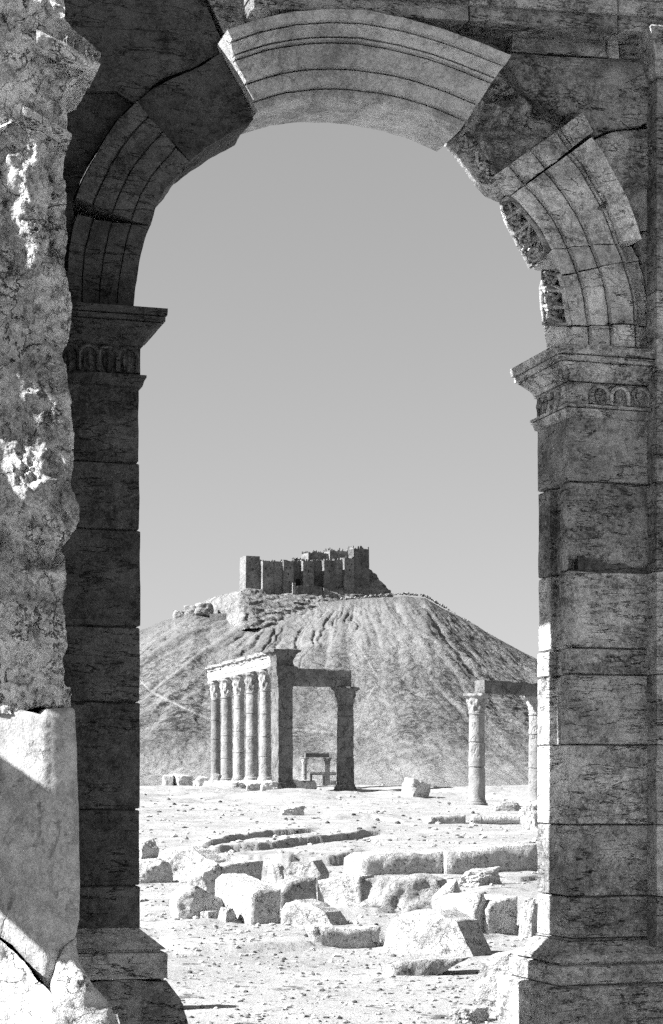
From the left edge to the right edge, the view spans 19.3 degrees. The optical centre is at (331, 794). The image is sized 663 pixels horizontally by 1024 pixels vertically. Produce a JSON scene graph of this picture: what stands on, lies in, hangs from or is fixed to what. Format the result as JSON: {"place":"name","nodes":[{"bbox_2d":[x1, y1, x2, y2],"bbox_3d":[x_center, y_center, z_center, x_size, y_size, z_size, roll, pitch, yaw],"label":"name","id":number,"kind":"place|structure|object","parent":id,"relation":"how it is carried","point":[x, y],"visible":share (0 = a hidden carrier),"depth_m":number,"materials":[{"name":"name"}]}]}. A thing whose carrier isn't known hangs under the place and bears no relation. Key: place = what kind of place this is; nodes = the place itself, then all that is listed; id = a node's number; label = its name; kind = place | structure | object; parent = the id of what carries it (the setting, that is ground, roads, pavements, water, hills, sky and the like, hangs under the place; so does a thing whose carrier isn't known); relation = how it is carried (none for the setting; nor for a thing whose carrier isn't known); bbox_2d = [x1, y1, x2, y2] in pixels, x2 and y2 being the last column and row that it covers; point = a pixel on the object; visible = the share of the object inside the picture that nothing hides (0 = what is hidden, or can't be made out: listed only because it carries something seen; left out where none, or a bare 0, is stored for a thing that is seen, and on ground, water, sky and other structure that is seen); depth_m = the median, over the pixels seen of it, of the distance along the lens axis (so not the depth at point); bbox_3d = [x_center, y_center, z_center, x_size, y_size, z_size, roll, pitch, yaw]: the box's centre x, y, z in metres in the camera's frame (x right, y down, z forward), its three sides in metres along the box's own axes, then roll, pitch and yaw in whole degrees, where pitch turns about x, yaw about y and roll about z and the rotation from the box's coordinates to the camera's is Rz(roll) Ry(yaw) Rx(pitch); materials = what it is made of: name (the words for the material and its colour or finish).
{"place":"outdoors","nodes":[
{"label":"outdoors","id":0,"kind":"place"},
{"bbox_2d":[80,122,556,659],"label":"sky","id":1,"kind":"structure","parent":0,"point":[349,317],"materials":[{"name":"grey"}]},
{"bbox_2d":[135,784,540,1023],"bbox_3d":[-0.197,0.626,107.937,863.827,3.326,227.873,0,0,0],"label":"ground","id":2,"kind":"structure","parent":0,"point":[288,943],"depth_m":36.54,"materials":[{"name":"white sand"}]},
{"bbox_2d":[0,0,119,1023],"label":"ruined pillar","id":3,"kind":"structure","parent":2,"relation":"on","point":[49,60],"depth_m":15.43,"materials":[{"name":"stone"}]},
{"bbox_2d":[139,838,158,859],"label":"boulder","id":4,"kind":"object","parent":2,"relation":"on","point":[148,848],"visible":0.56,"depth_m":56.62,"materials":[{"name":"stone"}]},
{"bbox_2d":[139,858,173,883],"bbox_3d":[-4.092,1.849,44.408,1.025,0.815,0.707,0,0,-14],"label":"stone block","id":5,"kind":"object","parent":2,"relation":"on","point":[155,870],"depth_m":44.11,"materials":[{"name":"stone"}]},
{"bbox_2d":[162,775,173,784],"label":"stone block","id":6,"kind":"object","parent":2,"relation":"on","point":[167,779],"depth_m":182.02,"materials":[{"name":"stone"}]},
{"bbox_2d":[173,773,192,785],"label":"stone block","id":7,"kind":"object","parent":2,"relation":"on","point":[182,780],"depth_m":182.20,"materials":[{"name":"stone"}]},
{"bbox_2d":[157,846,225,880],"bbox_3d":[-3.298,1.665,45.330,1.476,0.948,0.883,0,0,26],"label":"boulder","id":8,"kind":"object","parent":2,"relation":"on","point":[183,861],"visible":0.62,"depth_m":45.05,"materials":[{"name":"stone"}]},
{"bbox_2d":[169,885,223,918],"bbox_3d":[-2.064,1.789,31.417,1.058,0.664,0.379,0,0,-35],"label":"boulder","id":9,"kind":"object","parent":2,"relation":"on","point":[187,902],"visible":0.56,"depth_m":31.17,"materials":[{"name":"stone"}]},
{"bbox_2d":[194,776,207,785],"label":"stone block","id":10,"kind":"object","parent":2,"relation":"on","point":[199,780],"depth_m":182.03,"materials":[{"name":"stone"}]},
{"bbox_2d":[187,859,222,895],"bbox_3d":[-2.398,1.809,38.257,0.591,1.100,0.910,0,0,41],"label":"boulder","id":11,"kind":"object","parent":2,"relation":"on","point":[204,874],"visible":0.45,"depth_m":37.96,"materials":[{"name":"stone"}]},
{"bbox_2d":[200,911,217,918],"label":"boulder","id":12,"kind":"object","parent":2,"relation":"on","point":[208,914],"visible":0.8,"depth_m":31.04,"materials":[{"name":"stone"}]},
{"bbox_2d":[211,773,221,782],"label":"stone block","id":13,"kind":"object","parent":2,"relation":"on","point":[215,777],"depth_m":180.08,"materials":[{"name":"stone"}]},
{"bbox_2d":[218,907,237,922],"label":"boulder","id":14,"kind":"object","parent":2,"relation":"on","point":[226,914],"visible":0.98,"depth_m":30.77,"materials":[{"name":"stone"}]},
{"bbox_2d":[231,782,245,788],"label":"boulder","id":15,"kind":"object","parent":2,"relation":"on","point":[238,785],"visible":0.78,"depth_m":164.66,"materials":[{"name":"stone"}]},
{"bbox_2d":[218,860,262,880],"bbox_3d":[-1.934,1.740,38.742,0.950,0.864,0.779,0,0,-31],"label":"fallen voussoir","id":16,"kind":"object","parent":2,"relation":"on","point":[252,868],"visible":0.27,"depth_m":38.51,"materials":[{"name":"stone"}]},
{"bbox_2d":[215,873,280,924],"bbox_3d":[-1.351,1.723,31.318,0.557,0.878,1.369,0,0,-29],"label":"fallen voussoir","id":17,"kind":"object","parent":2,"relation":"on","point":[248,899],"visible":0.76,"depth_m":30.87,"materials":[{"name":"stone"}]},
{"bbox_2d":[246,782,260,790],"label":"boulder","id":18,"kind":"object","parent":2,"relation":"on","point":[252,786],"visible":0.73,"depth_m":162.51,"materials":[{"name":"stone"}]},
{"bbox_2d":[260,781,277,790],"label":"boulder","id":19,"kind":"object","parent":2,"relation":"on","point":[267,785],"visible":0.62,"depth_m":160.44,"materials":[{"name":"stone"}]},
{"bbox_2d":[267,863,283,885],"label":"boulder","id":20,"kind":"object","parent":2,"relation":"on","point":[275,873],"visible":0.38,"depth_m":40.36,"materials":[{"name":"stone"}]},
{"bbox_2d":[193,648,359,790],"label":"temple ruin","id":21,"kind":"object","parent":2,"relation":"on","point":[278,671],"visible":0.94,"depth_m":167.52,"materials":[{"name":"stone"}]},
{"bbox_2d":[278,805,304,814],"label":"boulder","id":22,"kind":"object","parent":2,"relation":"on","point":[293,810],"visible":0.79,"depth_m":98.97,"materials":[{"name":"stone"}]},
{"bbox_2d":[274,877,316,908],"bbox_3d":[-0.689,1.823,34.751,0.711,0.702,0.622,0,0,-24],"label":"stone block","id":23,"kind":"object","parent":2,"relation":"on","point":[296,888],"depth_m":34.50,"materials":[{"name":"stone"}]},
{"bbox_2d":[283,860,328,895],"bbox_3d":[-0.514,1.742,39.263,0.818,0.862,0.538,0,0,23],"label":"boulder","id":24,"kind":"object","parent":2,"relation":"on","point":[317,869],"visible":0.45,"depth_m":39.07,"materials":[{"name":"stone"}]},
{"bbox_2d":[281,899,348,925],"bbox_3d":[-0.257,1.904,30.492,1.046,0.529,0.542,0,0,31],"label":"boulder","id":25,"kind":"object","parent":2,"relation":"on","point":[306,912],"visible":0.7,"depth_m":30.34,"materials":[{"name":"stone"}]},
{"bbox_2d":[0,0,662,1023],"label":"stone arch","id":26,"kind":"structure","parent":2,"relation":"on","point":[506,102],"depth_m":17.53,"materials":[{"name":"stone"}]},
{"bbox_2d":[305,925,380,948],"bbox_3d":[0.165,1.992,26.598,0.988,0.435,0.382,0,0,-18],"label":"stone block","id":27,"kind":"object","parent":2,"relation":"on","point":[354,937],"depth_m":26.45,"materials":[{"name":"stone"}]},
{"bbox_2d":[318,875,373,907],"bbox_3d":[0.269,1.805,34.854,0.837,0.735,0.817,0,0,20],"label":"stone block","id":28,"kind":"object","parent":2,"relation":"on","point":[340,891],"depth_m":34.47,"materials":[{"name":"stone"}]},
{"bbox_2d":[350,810,377,813],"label":"stone block","id":29,"kind":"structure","parent":2,"relation":"on","point":[363,811],"depth_m":97.95,"materials":[{"name":"stone"}]},
{"bbox_2d":[343,848,443,874],"bbox_3d":[1.555,1.738,48.459,2.225,0.751,1.556,0,0,-17],"label":"stone block","id":30,"kind":"object","parent":2,"relation":"on","point":[430,861],"depth_m":47.81,"materials":[{"name":"stone"}]},
{"bbox_2d":[360,873,446,912],"bbox_3d":[1.242,1.802,34.465,1.615,0.828,0.690,0,0,17],"label":"boulder","id":31,"kind":"object","parent":2,"relation":"on","point":[392,893],"visible":0.64,"depth_m":34.20,"materials":[{"name":"stone"}]},
{"bbox_2d":[401,777,430,797],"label":"boulder","id":32,"kind":"object","parent":2,"relation":"on","point":[412,787],"visible":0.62,"depth_m":139.45,"materials":[{"name":"stone"}]},
{"bbox_2d":[380,953,469,975],"bbox_3d":[1.092,2.026,22.541,0.957,0.341,0.586,0,0,-13],"label":"stone block","id":33,"kind":"object","parent":2,"relation":"on","point":[423,965],"depth_m":22.30,"materials":[{"name":"stone"}]},
{"bbox_2d":[382,908,492,956],"bbox_3d":[1.388,1.846,25.292,1.489,0.711,0.600,0,0,34],"label":"boulder","id":34,"kind":"object","parent":2,"relation":"on","point":[438,931],"visible":0.73,"depth_m":25.09,"materials":[{"name":"stone"}]},
{"bbox_2d":[424,815,465,823],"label":"stone block","id":35,"kind":"object","parent":2,"relation":"on","point":[455,819],"depth_m":87.07,"materials":[{"name":"stone"}]},
{"bbox_2d":[431,879,460,907],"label":"boulder","id":36,"kind":"object","parent":2,"relation":"on","point":[450,886],"visible":0.24,"depth_m":30.31,"materials":[{"name":"stone"}]},
{"bbox_2d":[449,1006,488,1023],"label":"boulder","id":37,"kind":"object","parent":2,"relation":"on","point":[468,1015],"visible":0.99,"depth_m":18.37,"materials":[{"name":"grey stone"}]},
{"bbox_2d":[462,892,486,932],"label":"boulder","id":38,"kind":"object","parent":2,"relation":"on","point":[474,905],"visible":0.5,"depth_m":28.48,"materials":[{"name":"stone"}]},
{"bbox_2d":[435,892,517,933],"bbox_3d":[2.162,1.835,29.208,0.561,0.674,1.522,0,0,-27],"label":"fallen voussoir","id":39,"kind":"object","parent":2,"relation":"on","point":[500,912],"visible":0.38,"depth_m":28.59,"materials":[{"name":"stone"}]},
{"bbox_2d":[458,866,501,887],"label":"boulder","id":40,"kind":"object","parent":2,"relation":"on","point":[474,877],"visible":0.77,"depth_m":42.17,"materials":[{"name":"stone"}]},
{"bbox_2d":[426,842,537,873],"bbox_3d":[3.748,1.647,48.935,2.485,0.867,1.650,0,0,-20],"label":"stone block","id":41,"kind":"object","parent":2,"relation":"on","point":[508,857],"depth_m":48.27,"materials":[{"name":"stone"}]},
{"bbox_2d":[470,814,519,823],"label":"column drum","id":42,"kind":"object","parent":2,"relation":"on","point":[497,819],"depth_m":87.49,"materials":[{"name":"stone"}]},
{"bbox_2d":[473,950,517,1016],"bbox_3d":[1.647,1.889,18.886,0.539,0.760,0.388,0,0,29],"label":"boulder","id":43,"kind":"object","parent":2,"relation":"on","point":[493,966],"visible":0.45,"depth_m":18.77,"materials":[{"name":"white stone"}]},
{"bbox_2d":[463,680,538,805],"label":"column gateway","id":44,"kind":"object","parent":2,"relation":"on","point":[476,701],"depth_m":117.84,"materials":[{"name":"stone"}]},
{"bbox_2d":[493,802,520,811],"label":"boulder","id":45,"kind":"object","parent":2,"relation":"on","point":[504,806],"visible":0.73,"depth_m":106.22,"materials":[{"name":"stone"}]},
{"bbox_2d":[518,898,537,936],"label":"boulder","id":46,"kind":"object","parent":2,"relation":"on","point":[528,917],"visible":0.58,"depth_m":28.30,"materials":[{"name":"stone"}]},
{"bbox_2d":[519,800,545,829],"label":"fallen capital","id":47,"kind":"object","parent":2,"relation":"on","point":[528,814],"visible":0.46,"depth_m":79.09,"materials":[{"name":"stone"}]},
{"bbox_2d":[135,596,542,786],"bbox_3d":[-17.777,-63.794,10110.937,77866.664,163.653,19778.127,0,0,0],"label":"hill","id":48,"kind":"structure","parent":0,"point":[417,666],"depth_m":1250.18,"materials":[{"name":"grey soil"}]},
{"bbox_2d":[172,602,213,619],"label":"rock knob","id":49,"kind":"object","parent":48,"relation":"on","point":[204,609],"visible":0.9,"depth_m":1422.93,"materials":[{"name":"grey stone"}]},
{"bbox_2d":[210,613,226,621],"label":"terrace wall","id":50,"kind":"structure","parent":48,"relation":"on","point":[217,617],"depth_m":1415.01,"materials":[{"name":"grey stone"}]},
{"bbox_2d":[204,569,392,629],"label":"crag","id":51,"kind":"structure","parent":48,"relation":"on","point":[248,608],"depth_m":1411.81,"materials":[{"name":"grey stone"}]},
{"bbox_2d":[239,546,369,596],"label":"hilltop fortress","id":52,"kind":"structure","parent":51,"relation":"on","point":[307,572],"depth_m":1437.46,"materials":[{"name":"grey stone"}]},
{"bbox_2d":[300,752,331,784],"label":"distant gateway","id":53,"kind":"object","parent":48,"relation":"on","point":[327,760],"visible":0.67,"depth_m":262.14,"materials":[{"name":"stone"}]},
{"bbox_2d":[309,772,335,784],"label":"distant doorway","id":54,"kind":"structure","parent":48,"relation":"on","point":[332,782],"depth_m":329.79,"materials":[{"name":"grey stone"}]},
{"bbox_2d":[340,592,516,648],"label":"crest rubble","id":55,"kind":"object","parent":48,"relation":"on","point":[392,594],"visible":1,"depth_m":1430.33,"materials":[{"name":"grey stone"}]}
]}

